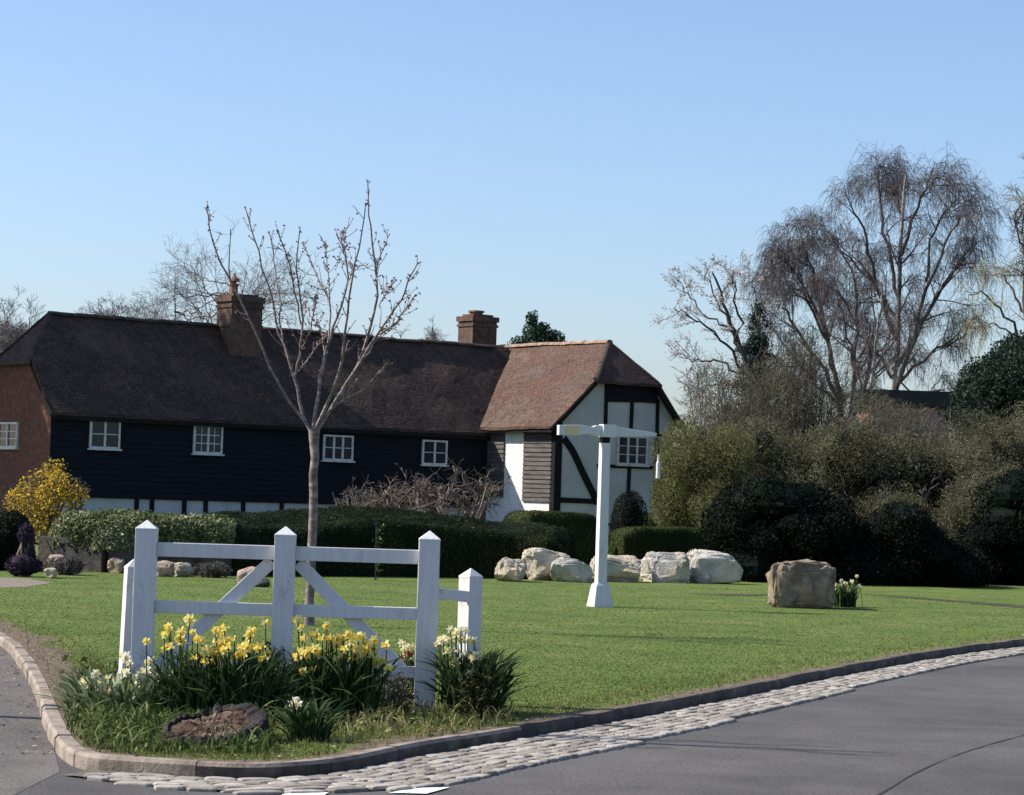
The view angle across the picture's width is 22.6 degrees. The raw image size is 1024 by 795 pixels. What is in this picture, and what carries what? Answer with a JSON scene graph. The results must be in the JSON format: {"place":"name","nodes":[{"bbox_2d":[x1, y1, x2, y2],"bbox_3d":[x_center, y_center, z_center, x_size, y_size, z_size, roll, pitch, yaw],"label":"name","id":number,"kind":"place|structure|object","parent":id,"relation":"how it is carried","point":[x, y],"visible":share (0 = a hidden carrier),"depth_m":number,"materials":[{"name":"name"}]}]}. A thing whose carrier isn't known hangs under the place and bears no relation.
{"place":"outdoors","nodes":[
{"label":"outdoors","id":0,"kind":"place"},
{"bbox_2d":[0,577,51,587],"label":"path","id":1,"kind":"structure","parent":0,"point":[13,583],"depth_m":38.38,"materials":[{"name":"beige gravel"}]},
{"bbox_2d":[0,647,59,794],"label":"lane","id":2,"kind":"structure","parent":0,"point":[19,771],"depth_m":16.10,"materials":[{"name":"grey asphalt"}]},
{"bbox_2d":[0,648,53,754],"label":"leaf litter","id":3,"kind":"object","parent":2,"relation":"on","point":[20,706],"visible":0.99,"depth_m":18.14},
{"bbox_2d":[242,637,295,700],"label":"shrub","id":4,"kind":"object","parent":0,"point":[269,647],"visible":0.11,"depth_m":18.10,"materials":[{"name":"green plant"}]},
{"bbox_2d":[0,273,684,534],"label":"timber framed house","id":5,"kind":"structure","parent":0,"point":[165,416],"depth_m":83.86,"materials":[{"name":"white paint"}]},
{"bbox_2d":[0,422,18,449],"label":"window","id":6,"kind":"structure","parent":5,"relation":"in","point":[9,431],"depth_m":79.83,"materials":[{"name":"white paint"}]},
{"bbox_2d":[87,421,121,450],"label":"window","id":7,"kind":"structure","parent":5,"relation":"in","point":[102,435],"depth_m":78.70,"materials":[{"name":"white paint"}]},
{"bbox_2d":[191,426,224,455],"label":"window","id":8,"kind":"structure","parent":5,"relation":"in","point":[206,440],"depth_m":80.90,"materials":[{"name":"white paint"}]},
{"bbox_2d":[321,434,354,462],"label":"window","id":9,"kind":"structure","parent":5,"relation":"in","point":[336,448],"depth_m":83.86,"materials":[{"name":"white paint"}]},
{"bbox_2d":[420,440,448,466],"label":"window","id":10,"kind":"structure","parent":5,"relation":"in","point":[434,452],"depth_m":86.19,"materials":[{"name":"white paint"}]},
{"bbox_2d":[615,436,648,466],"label":"window","id":11,"kind":"structure","parent":5,"relation":"in","point":[631,450],"depth_m":86.57,"materials":[{"name":"white paint"}]},
{"bbox_2d":[0,531,1023,760],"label":"lawn","id":12,"kind":"structure","parent":0,"point":[1001,592],"depth_m":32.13,"materials":[{"name":"green plant"}]},
{"bbox_2d":[0,509,29,569],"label":"hedge","id":13,"kind":"object","parent":12,"relation":"on","point":[11,521],"visible":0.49,"depth_m":43.43,"materials":[{"name":"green plant"}]},
{"bbox_2d":[0,285,33,352],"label":"bare tree","id":14,"kind":"object","parent":12,"relation":"on","point":[6,331],"visible":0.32,"depth_m":178.45,"materials":[{"name":"brown plant"}]},
{"bbox_2d":[4,522,42,576],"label":"heather","id":15,"kind":"object","parent":12,"relation":"on","point":[27,563],"visible":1,"depth_m":40.83,"materials":[{"name":"purple plant"}]},
{"bbox_2d":[0,294,46,336],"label":"bare tree","id":16,"kind":"object","parent":12,"relation":"on","point":[36,313],"visible":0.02,"depth_m":185.31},
{"bbox_2d":[2,458,90,543],"bbox_3d":[-11.254,2.501,61.906,2.181,2.174,2.464,2,-2,0],"label":"forsythia","id":17,"kind":"object","parent":12,"relation":"on","point":[51,511],"visible":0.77,"depth_m":61.66,"materials":[{"name":"yellow plant"}]},
{"bbox_2d":[43,568,56,578],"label":"rock","id":18,"kind":"object","parent":12,"relation":"on","point":[50,573],"visible":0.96,"depth_m":40.45,"materials":[{"name":"stone"}]},
{"bbox_2d":[47,554,63,567],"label":"rock","id":19,"kind":"object","parent":12,"relation":"on","point":[51,558],"visible":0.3,"depth_m":43.22,"materials":[{"name":"stone"}]},
{"bbox_2d":[49,556,86,575],"bbox_3d":[-7.331,2.785,42.235,0.565,0.359,0.488,1,-2,20],"label":"lavender mound","id":20,"kind":"object","parent":12,"relation":"on","point":[64,565],"visible":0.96,"depth_m":42.10,"materials":[{"name":"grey plant"}]},
{"bbox_2d":[18,651,193,714],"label":"daffodil clump","id":21,"kind":"object","parent":12,"relation":"on","point":[94,685],"visible":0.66,"depth_m":17.04,"materials":[{"name":"green plant"}]},
{"bbox_2d":[73,291,150,317],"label":"bare tree","id":22,"kind":"object","parent":12,"relation":"on","point":[112,311],"visible":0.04,"depth_m":189.79,"materials":[{"name":"brown plant"}]},
{"bbox_2d":[107,557,124,572],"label":"rock","id":23,"kind":"object","parent":12,"relation":"on","point":[115,564],"visible":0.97,"depth_m":43.69,"materials":[{"name":"stone"}]},
{"bbox_2d":[118,559,133,682],"bbox_3d":[-2.771,1.720,18.558,0.131,1.099,0.126,3,-2,-22],"label":"fence post","id":24,"kind":"object","parent":12,"relation":"on","point":[126,623],"visible":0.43,"depth_m":18.51,"materials":[{"name":"white wood"}]},
{"bbox_2d":[38,536,231,575],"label":"garden wall","id":25,"kind":"structure","parent":12,"relation":"on","point":[95,561],"depth_m":44.07,"materials":[{"name":"stone"}]},
{"bbox_2d":[48,507,237,551],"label":"hedge","id":26,"kind":"object","parent":25,"relation":"on","point":[122,523],"visible":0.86,"depth_m":44.12,"materials":[{"name":"green plant"}]},
{"bbox_2d":[46,646,237,695],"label":"weeds","id":27,"kind":"object","parent":12,"relation":"on","point":[91,667],"visible":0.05,"depth_m":19.05,"materials":[{"name":"green plant"}]},
{"bbox_2d":[157,560,174,576],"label":"rock","id":28,"kind":"object","parent":12,"relation":"on","point":[165,568],"visible":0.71,"depth_m":42.75,"materials":[{"name":"stone"}]},
{"bbox_2d":[123,257,216,322],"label":"bare tree","id":29,"kind":"object","parent":12,"relation":"on","point":[155,314],"visible":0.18,"depth_m":130.15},
{"bbox_2d":[52,679,296,753],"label":"weeds","id":30,"kind":"object","parent":12,"relation":"on","point":[98,721],"visible":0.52,"depth_m":15.34,"materials":[{"name":"green plant"}]},
{"bbox_2d":[174,562,194,576],"bbox_3d":[-5.527,2.915,43.195,0.374,0.276,0.350,2,-2,0],"label":"rock","id":31,"kind":"object","parent":12,"relation":"on","point":[182,569],"visible":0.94,"depth_m":43.08,"materials":[{"name":"stone"}]},
{"bbox_2d":[192,561,231,577],"bbox_3d":[-5.050,2.925,43.130,0.696,0.354,0.543,2,-2,0],"label":"lavender mound","id":32,"kind":"object","parent":12,"relation":"on","point":[215,569],"visible":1,"depth_m":43.01,"materials":[{"name":"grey plant"}]},
{"bbox_2d":[158,702,269,745],"bbox_3d":[-1.806,1.992,15.582,0.730,0.250,0.672,2,-2,0],"label":"tree stump","id":33,"kind":"object","parent":12,"relation":"on","point":[202,725],"visible":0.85,"depth_m":15.59,"materials":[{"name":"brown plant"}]},
{"bbox_2d":[128,613,329,720],"bbox_3d":[-1.920,1.796,17.121,1.460,0.706,1.012,2,-2,0],"label":"daffodil clump","id":34,"kind":"object","parent":12,"relation":"on","point":[213,681],"visible":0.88,"depth_m":16.94,"materials":[{"name":"green plant"}]},
{"bbox_2d":[122,216,339,328],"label":"bare tree","id":35,"kind":"object","parent":12,"relation":"on","point":[256,291],"visible":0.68,"depth_m":124.60,"materials":[{"name":"brown plant"}]},
{"bbox_2d":[237,566,254,582],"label":"stone","id":36,"kind":"object","parent":12,"relation":"on","point":[243,573],"visible":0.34,"depth_m":40.51,"materials":[{"name":"beige stone"}]},
{"bbox_2d":[255,578,269,586],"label":"stone","id":37,"kind":"object","parent":12,"relation":"on","point":[264,582],"visible":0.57,"depth_m":39.63,"materials":[{"name":"stone"}]},
{"bbox_2d":[256,694,356,741],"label":"daffodil clump","id":38,"kind":"object","parent":12,"relation":"on","point":[321,724],"visible":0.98,"depth_m":15.71,"materials":[{"name":"green plant"}]},
{"bbox_2d":[130,520,482,710],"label":"ornamental gate","id":39,"kind":"structure","parent":12,"relation":"on","point":[285,553],"depth_m":18.19,"materials":[{"name":"white paint"}]},
{"bbox_2d":[203,179,422,625],"bbox_3d":[-2.286,0.067,29.103,2.494,5.217,1.989,2,-2,0],"label":"cherry tree","id":40,"kind":"object","parent":12,"relation":"on","point":[314,430],"visible":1,"depth_m":29.07,"materials":[{"name":"brown plant"}]},
{"bbox_2d":[268,614,428,720],"bbox_3d":[-1.128,1.826,17.250,1.136,0.705,0.925,2,-2,0],"label":"daffodil clump","id":41,"kind":"object","parent":12,"relation":"on","point":[357,678],"visible":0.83,"depth_m":17.20,"materials":[{"name":"green plant"}]},
{"bbox_2d":[332,476,380,506],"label":"bare shrub","id":42,"kind":"object","parent":12,"relation":"on","point":[354,497],"visible":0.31,"depth_m":60.70,"materials":[{"name":"plant"}]},
{"bbox_2d":[374,522,383,579],"bbox_3d":[-2.311,2.691,44.375,0.233,1.050,0.207,2,-2,0],"label":"plant stake","id":43,"kind":"object","parent":12,"relation":"on","point":[376,546],"visible":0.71,"depth_m":44.37,"materials":[{"name":"green plant"}]},
{"bbox_2d":[203,504,575,578],"bbox_3d":[-2.304,2.630,46.966,7.831,1.316,2.176,3,-2,-29],"label":"hedge","id":44,"kind":"object","parent":12,"relation":"on","point":[481,547],"visible":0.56,"depth_m":46.73,"materials":[{"name":"green plant"}]},
{"bbox_2d":[265,683,524,738],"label":"weeds","id":45,"kind":"object","parent":12,"relation":"on","point":[368,721],"visible":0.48,"depth_m":16.93,"materials":[{"name":"green plant"}]},
{"bbox_2d":[391,323,410,338],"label":"bare tree","id":46,"kind":"object","parent":12,"relation":"on","point":[400,331],"visible":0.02,"depth_m":205.37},
{"bbox_2d":[376,670,433,713],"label":"shrub","id":47,"kind":"object","parent":12,"relation":"on","point":[398,692],"visible":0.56,"depth_m":17.85,"materials":[{"name":"green plant"}]},
{"bbox_2d":[396,639,415,692],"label":"daffodil clump","id":48,"kind":"object","parent":12,"relation":"on","point":[406,647],"visible":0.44,"depth_m":19.71,"materials":[{"name":"white plant"}]},
{"bbox_2d":[400,645,414,664],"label":"red flower","id":49,"kind":"object","parent":12,"relation":"on","point":[403,657],"visible":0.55,"depth_m":19.88,"materials":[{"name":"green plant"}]},
{"bbox_2d":[421,317,447,340],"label":"bare tree","id":50,"kind":"object","parent":12,"relation":"on","point":[433,333],"visible":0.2,"depth_m":200.39,"materials":[{"name":"plant"}]},
{"bbox_2d":[357,458,514,518],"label":"bare shrub","id":51,"kind":"object","parent":12,"relation":"on","point":[389,498],"visible":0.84,"depth_m":59.58,"materials":[{"name":"brown plant"}]},
{"bbox_2d":[407,625,543,714],"bbox_3d":[-0.261,1.923,18.132,1.021,0.632,0.893,2,-2,0],"label":"daffodil clump","id":52,"kind":"object","parent":12,"relation":"on","point":[459,666],"visible":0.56,"depth_m":18.00,"materials":[{"name":"green plant"}]},
{"bbox_2d":[450,661,504,718],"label":"shrub","id":53,"kind":"object","parent":12,"relation":"on","point":[477,694],"visible":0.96,"depth_m":17.64,"materials":[{"name":"green plant"}]},
{"bbox_2d":[494,557,525,581],"bbox_3d":[-0.033,3.107,45.998,0.563,0.481,0.750,2,-2,0],"label":"boulder","id":54,"kind":"object","parent":12,"relation":"on","point":[510,569],"visible":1,"depth_m":45.74,"materials":[{"name":"stone"}]},
{"bbox_2d":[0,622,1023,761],"bbox_3d":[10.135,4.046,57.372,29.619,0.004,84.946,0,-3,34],"label":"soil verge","id":55,"kind":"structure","parent":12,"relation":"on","point":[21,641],"depth_m":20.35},
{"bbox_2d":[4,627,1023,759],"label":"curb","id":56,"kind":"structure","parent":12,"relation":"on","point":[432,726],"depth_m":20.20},
{"bbox_2d":[507,310,566,344],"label":"pine tree","id":57,"kind":"object","parent":12,"relation":"on","point":[535,333],"visible":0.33,"depth_m":111.91,"materials":[{"name":"green plant"}]},
{"bbox_2d":[521,548,570,580],"bbox_3d":[0.647,3.095,47.120,0.981,0.656,0.750,2,-2,0],"label":"boulder","id":58,"kind":"object","parent":12,"relation":"on","point":[537,561],"visible":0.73,"depth_m":46.81,"materials":[{"name":"stone"}]},
{"bbox_2d":[502,510,596,566],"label":"hedge","id":59,"kind":"object","parent":12,"relation":"on","point":[581,527],"visible":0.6,"depth_m":52.04,"materials":[{"name":"green plant"}]},
{"bbox_2d":[550,557,592,582],"bbox_3d":[1.076,3.166,46.713,0.788,0.489,0.750,2,-2,0],"label":"boulder","id":60,"kind":"object","parent":12,"relation":"on","point":[562,569],"visible":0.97,"depth_m":46.45,"materials":[{"name":"grey stone"}]},
{"bbox_2d":[557,424,661,606],"bbox_3d":[1.367,1.710,36.532,1.600,2.645,0.316,3,-2,-20],"label":"signpost","id":61,"kind":"object","parent":12,"relation":"on","point":[600,593],"visible":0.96,"depth_m":36.45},
{"bbox_2d":[590,555,640,581],"bbox_3d":[1.925,3.203,47.640,0.961,0.550,0.750,2,-2,0],"label":"boulder","id":62,"kind":"object","parent":12,"relation":"on","point":[623,568],"visible":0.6,"depth_m":47.37,"materials":[{"name":"stone"}]},
{"bbox_2d":[609,490,647,533],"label":"topiary","id":63,"kind":"object","parent":12,"relation":"on","point":[628,511],"visible":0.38,"depth_m":55.39,"materials":[{"name":"green plant"}]},
{"bbox_2d":[608,525,706,563],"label":"hedge","id":64,"kind":"object","parent":12,"relation":"on","point":[639,542],"visible":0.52,"depth_m":54.12,"materials":[{"name":"green plant"}]},
{"bbox_2d":[640,551,690,582],"bbox_3d":[2.874,3.212,48.100,0.970,0.638,0.750,2,-2,0],"label":"boulder","id":65,"kind":"object","parent":12,"relation":"on","point":[665,567],"visible":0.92,"depth_m":47.87,"materials":[{"name":"grey stone"}]},
{"bbox_2d":[643,512,698,526],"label":"hedge","id":66,"kind":"object","parent":12,"relation":"on","point":[650,521],"visible":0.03,"depth_m":59.96,"materials":[{"name":"green plant"}]},
{"bbox_2d":[646,415,755,527],"bbox_3d":[4.218,2.141,57.553,2.561,3.510,3.992,2,-2,0],"label":"shrub","id":67,"kind":"object","parent":12,"relation":"on","point":[698,475],"visible":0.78,"depth_m":57.17,"materials":[{"name":"green plant"}]},
{"bbox_2d":[686,549,742,583],"bbox_3d":[3.824,3.220,48.402,1.072,0.704,0.750,2,-2,0],"label":"boulder","id":68,"kind":"object","parent":12,"relation":"on","point":[709,567],"visible":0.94,"depth_m":48.08,"materials":[{"name":"grey stone"}]},
{"bbox_2d":[650,248,782,428],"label":"bare tree","id":69,"kind":"object","parent":12,"relation":"on","point":[729,326],"visible":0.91,"depth_m":84.16,"materials":[{"name":"brown plant"}]},
{"bbox_2d":[688,593,767,595],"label":"bare soil","id":70,"kind":"structure","parent":12,"relation":"on","point":[737,594],"depth_m":42.61,"materials":[{"name":"brown soil"}]},
{"bbox_2d":[673,345,809,476],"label":"thicket","id":71,"kind":"object","parent":12,"relation":"on","point":[751,400],"visible":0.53,"depth_m":80.23,"materials":[{"name":"brown plant"}]},
{"bbox_2d":[716,301,793,431],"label":"conifer","id":72,"kind":"object","parent":12,"relation":"on","point":[751,346],"visible":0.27,"depth_m":91.97,"materials":[{"name":"green plant"}]},
{"bbox_2d":[711,408,883,511],"bbox_3d":[6.591,2.119,59.270,4.270,3.823,6.019,2,-2,0],"label":"shrub","id":73,"kind":"object","parent":12,"relation":"on","point":[816,463],"visible":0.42,"depth_m":58.90,"materials":[{"name":"green plant"}]},
{"bbox_2d":[766,559,836,608],"bbox_3d":[4.327,2.811,38.446,1.047,0.769,0.913,2,-2,0],"label":"rock","id":74,"kind":"object","parent":12,"relation":"on","point":[805,583],"visible":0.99,"depth_m":38.06,"materials":[{"name":"brown stone"}]},
{"bbox_2d":[732,205,894,423],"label":"birch tree","id":75,"kind":"object","parent":12,"relation":"on","point":[787,255],"visible":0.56,"depth_m":114.61,"materials":[{"name":"brown plant"}]},
{"bbox_2d":[755,321,890,457],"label":"thicket","id":76,"kind":"object","parent":12,"relation":"on","point":[811,376],"visible":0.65,"depth_m":83.09,"materials":[{"name":"brown plant"}]},
{"bbox_2d":[698,476,992,586],"bbox_3d":[6.753,2.780,51.308,6.020,2.343,3.842,2,-2,0],"label":"hedge","id":77,"kind":"object","parent":12,"relation":"on","point":[755,528],"visible":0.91,"depth_m":50.35,"materials":[{"name":"green plant"}]},
{"bbox_2d":[832,575,862,607],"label":"daffodil clump","id":78,"kind":"object","parent":12,"relation":"on","point":[847,599],"visible":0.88,"depth_m":39.03,"materials":[{"name":"green plant"}]},
{"bbox_2d":[815,268,940,389],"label":"birch tree","id":79,"kind":"object","parent":12,"relation":"on","point":[868,340],"visible":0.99,"depth_m":108.20,"materials":[{"name":"brown plant"}]},
{"bbox_2d":[820,413,963,529],"bbox_3d":[8.953,2.275,59.781,4.168,3.704,6.976,2,-2,0],"label":"shrub","id":80,"kind":"object","parent":12,"relation":"on","point":[907,472],"visible":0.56,"depth_m":59.09,"materials":[{"name":"green plant"}]},
{"bbox_2d":[793,141,1011,426],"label":"birch tree","id":81,"kind":"object","parent":12,"relation":"on","point":[900,185],"visible":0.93,"depth_m":112.19,"materials":[{"name":"brown plant"}]},
{"bbox_2d":[842,389,964,455],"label":"thicket","id":82,"kind":"object","parent":12,"relation":"on","point":[877,421],"visible":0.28,"depth_m":79.61,"materials":[{"name":"brown plant"}]},
{"bbox_2d":[851,389,955,521],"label":"brick outbuilding","id":83,"kind":"structure","parent":12,"relation":"on","point":[932,399],"depth_m":99.90,"materials":[{"name":"brick"}]},
{"bbox_2d":[862,594,1023,607],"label":"bare soil","id":84,"kind":"structure","parent":12,"relation":"on","point":[995,604],"depth_m":42.72,"materials":[{"name":"brown soil"}]},
{"bbox_2d":[931,397,1023,542],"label":"shrub","id":85,"kind":"object","parent":12,"relation":"on","point":[980,458],"visible":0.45,"depth_m":58.70,"materials":[{"name":"green plant"}]},
{"bbox_2d":[937,330,1023,440],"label":"evergreen tree","id":86,"kind":"object","parent":12,"relation":"on","point":[993,383],"visible":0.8,"depth_m":80.98,"materials":[{"name":"green plant"}]},
{"bbox_2d":[943,179,1023,359],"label":"willow tree","id":87,"kind":"object","parent":12,"relation":"on","point":[1005,285],"visible":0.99,"depth_m":100.27,"materials":[{"name":"beige plant"}]},
{"bbox_2d":[990,156,1023,282],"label":"bare tree","id":88,"kind":"object","parent":12,"relation":"on","point":[1019,222],"visible":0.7,"depth_m":103.22,"materials":[{"name":"brown plant"}]},
{"bbox_2d":[0,646,1023,794],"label":"road","id":89,"kind":"structure","parent":0,"point":[873,739],"depth_m":16.60,"materials":[{"name":"grey asphalt"}]},
{"bbox_2d":[0,632,199,776],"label":"kerb","id":90,"kind":"structure","parent":89,"relation":"on","point":[69,749],"depth_m":14.88,"materials":[{"name":"concrete"}]},
{"bbox_2d":[282,792,327,794],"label":"road marking","id":91,"kind":"object","parent":89,"relation":"on","point":[322,793],"visible":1,"depth_m":13.60,"materials":[{"name":"paint"}]},
{"bbox_2d":[389,787,447,792],"bbox_3d":[-0.483,2.139,13.946,0.176,0.001,0.460,1,-2,27],"label":"road marking","id":92,"kind":"object","parent":89,"relation":"on","point":[422,790],"visible":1,"depth_m":13.92,"materials":[{"name":"paint"}]},
{"bbox_2d":[65,648,1006,790],"bbox_3d":[19.369,4.022,47.168,3.874,0.001,79.350,0,-3,34],"label":"gutter joint","id":93,"kind":"object","parent":89,"relation":"on","point":[81,774],"visible":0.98,"depth_m":15.75,"materials":[{"name":"grey concrete"}]},
{"bbox_2d":[196,639,1023,777],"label":"kerb","id":94,"kind":"structure","parent":89,"relation":"on","point":[352,760],"depth_m":17.16,"materials":[{"name":"concrete"}]},
{"bbox_2d":[875,735,1022,794],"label":"road seam","id":95,"kind":"object","parent":89,"relation":"on","point":[933,764],"visible":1,"depth_m":16.05,"materials":[{"name":"black asphalt"}]},
{"bbox_2d":[0,0,1023,505],"label":"sky","id":96,"kind":"structure","parent":0,"point":[556,159],"materials":[{"name":"blue"}]},
{"label":"ground","id":97,"kind":"structure","parent":0,"visible":0},
{"bbox_2d":[83,646,1023,794],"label":"cobbled gutter","id":98,"kind":"object","parent":97,"relation":"on","point":[525,749],"visible":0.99,"depth_m":16.20,"materials":[{"name":"stone"}]},
{"bbox_2d":[954,468,1023,584],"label":"shrub","id":99,"kind":"object","parent":97,"relation":"on","point":[996,533],"visible":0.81,"depth_m":53.13,"materials":[{"name":"green plant"}]}
]}

